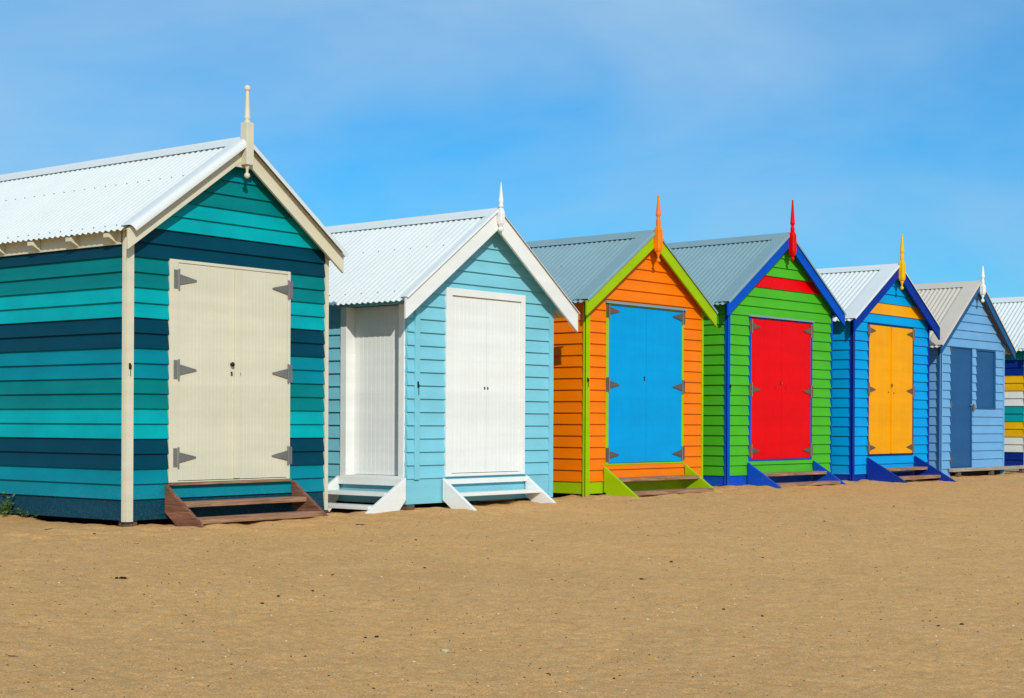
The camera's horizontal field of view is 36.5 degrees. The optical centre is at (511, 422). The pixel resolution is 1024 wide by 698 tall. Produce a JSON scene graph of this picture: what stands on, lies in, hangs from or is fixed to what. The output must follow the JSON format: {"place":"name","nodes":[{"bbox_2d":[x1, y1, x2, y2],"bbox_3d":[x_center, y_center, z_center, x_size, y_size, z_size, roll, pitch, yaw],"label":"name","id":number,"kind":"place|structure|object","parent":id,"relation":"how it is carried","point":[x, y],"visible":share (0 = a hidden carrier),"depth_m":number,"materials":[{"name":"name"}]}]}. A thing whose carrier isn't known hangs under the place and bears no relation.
{"place":"outdoors","nodes":[
{"label":"outdoors","id":0,"kind":"place"},
{"bbox_2d":[0,471,1023,697],"bbox_3d":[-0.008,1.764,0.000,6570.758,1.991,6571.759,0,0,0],"label":"sand","id":1,"kind":"structure","parent":0,"point":[238,619],"depth_m":9.72,"materials":[{"name":"beige sand"}]},
{"bbox_2d":[0,492,40,517],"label":"weed","id":2,"kind":"object","parent":1,"relation":"on","point":[5,508],"visible":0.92,"depth_m":13.68,"materials":[{"name":"green plant"}]},
{"bbox_2d":[0,85,347,527],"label":"beach hut","id":3,"kind":"object","parent":1,"relation":"on","point":[164,333],"visible":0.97,"depth_m":13.61,"materials":[{"name":"paint"}]},
{"bbox_2d":[173,263,240,480],"bbox_3d":[-2.664,-0.435,13.543,0.079,1.864,0.750,0,0,38],"label":"door leaf","id":4,"kind":"structure","parent":3,"relation":"in","point":[207,366],"depth_m":13.56,"materials":[{"name":"paint"}]},
{"bbox_2d":[236,270,292,478],"bbox_3d":[-2.253,-0.433,14.089,0.058,1.864,0.677,0,0,38],"label":"door leaf","id":5,"kind":"structure","parent":3,"relation":"in","point":[265,452],"depth_m":14.08,"materials":[{"name":"paint"}]},
{"bbox_2d":[440,648,449,652],"bbox_3d":[-0.343,1.167,7.935,0.060,0.020,0.039,0,0,23],"label":"grey shell","id":6,"kind":"object","parent":1,"relation":"on","point":[444,650],"visible":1,"depth_m":7.93},
{"bbox_2d":[324,183,579,513],"bbox_3d":[-1.631,-0.637,16.880,4.304,3.678,3.199,0,0,40],"label":"beach hut","id":7,"kind":"object","parent":1,"relation":"on","point":[441,358],"visible":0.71,"depth_m":15.75,"materials":[{"name":"paint"}]},
{"bbox_2d":[354,305,398,474],"bbox_3d":[-1.306,-0.322,15.522,0.724,1.684,0.035,0,0,40],"label":"door leaf","id":8,"kind":"structure","parent":7,"relation":"in","point":[376,328],"depth_m":15.54,"materials":[{"name":"paint"}]},
{"bbox_2d":[452,296,486,472],"bbox_3d":[-0.449,-0.385,15.839,0.052,1.788,0.548,0,0,40],"label":"door leaf","id":9,"kind":"structure","parent":7,"relation":"in","point":[468,314],"depth_m":15.83,"materials":[{"name":"paint"}]},
{"bbox_2d":[486,299,519,471],"bbox_3d":[-0.097,-0.383,16.261,0.052,1.788,0.548,0,0,40],"label":"door leaf","id":10,"kind":"structure","parent":7,"relation":"in","point":[502,317],"depth_m":16.25,"materials":[{"name":"paint"}]},
{"bbox_2d":[3,489,1013,694],"bbox_3d":[3.074,1.102,17.753,7.580,0.590,26.864,0,0,22],"label":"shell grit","id":11,"kind":"object","parent":1,"relation":"on","point":[539,581],"visible":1,"depth_m":9.64,"materials":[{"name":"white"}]},
{"bbox_2d":[526,195,717,496],"bbox_3d":[0.427,-0.728,19.253,4.403,3.880,2.696,0,0,41],"label":"beach hut","id":12,"kind":"object","parent":1,"relation":"on","point":[628,388],"visible":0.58,"depth_m":18.07,"materials":[{"name":"paint"}]},
{"bbox_2d":[606,303,645,462],"bbox_3d":[1.317,-0.453,17.933,0.057,1.828,0.786,0,0,41],"label":"door leaf","id":13,"kind":"structure","parent":12,"relation":"in","point":[626,381],"depth_m":17.94,"materials":[{"name":"paint"}]},
{"bbox_2d":[646,309,684,461],"bbox_3d":[1.830,-0.450,18.536,0.057,1.828,0.786,0,0,41],"label":"door leaf","id":14,"kind":"structure","parent":12,"relation":"in","point":[665,386],"depth_m":18.51,"materials":[{"name":"paint"}]},
{"bbox_2d":[667,200,846,487],"bbox_3d":[2.458,-0.859,21.509,4.482,4.160,2.969,0,0,42],"label":"beach hut","id":15,"kind":"object","parent":1,"relation":"on","point":[767,381],"visible":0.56,"depth_m":20.35,"materials":[{"name":"paint"}]},
{"bbox_2d":[749,318,781,458],"bbox_3d":[3.297,-0.436,20.213,0.057,1.816,0.780,0,0,42],"label":"door leaf","id":16,"kind":"structure","parent":15,"relation":"in","point":[766,354],"depth_m":20.22,"materials":[{"name":"paint"}]},
{"bbox_2d":[781,321,812,457],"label":"door leaf","id":17,"kind":"structure","parent":15,"relation":"in","point":[796,391],"depth_m":20.77,"materials":[{"name":"paint"}]},
{"bbox_2d":[816,234,956,482],"bbox_3d":[4.465,-0.761,23.633,4.604,3.985,2.888,0,0,40],"label":"beach hut","id":18,"kind":"object","parent":1,"relation":"on","point":[880,389],"visible":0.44,"depth_m":22.52,"materials":[{"name":"paint"}]},
{"bbox_2d":[867,324,892,453],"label":"door leaf","id":19,"kind":"structure","parent":18,"relation":"in","point":[880,386],"depth_m":22.42,"materials":[{"name":"paint"}]},
{"bbox_2d":[891,327,914,453],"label":"door leaf","id":20,"kind":"structure","parent":18,"relation":"in","point":[903,338],"depth_m":22.98,"materials":[{"name":"paint"}]},
{"bbox_2d":[914,266,1023,476],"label":"beach hut","id":21,"kind":"object","parent":1,"relation":"on","point":[971,347],"visible":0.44,"depth_m":24.82,"materials":[{"name":"paint"}]},
{"bbox_2d":[950,348,970,466],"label":"door leaf","id":22,"kind":"structure","parent":21,"relation":"in","point":[960,358],"depth_m":24.58,"materials":[{"name":"paint"}]},
{"bbox_2d":[976,349,995,408],"bbox_3d":[7.715,-0.707,25.294,0.054,0.972,0.759,0,0,41],"label":"window frame","id":23,"kind":"structure","parent":21,"relation":"in","point":[994,351],"depth_m":25.54,"materials":[{"name":"paint"}]},
{"bbox_2d":[990,297,1023,470],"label":"beach hut","id":24,"kind":"object","parent":1,"relation":"on","point":[1010,311],"visible":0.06,"depth_m":26.85,"materials":[{"name":"paint"}]},
{"bbox_2d":[0,0,1023,297],"label":"sky","id":25,"kind":"structure","parent":0,"point":[881,121],"materials":[{"name":"blue"}]}
]}

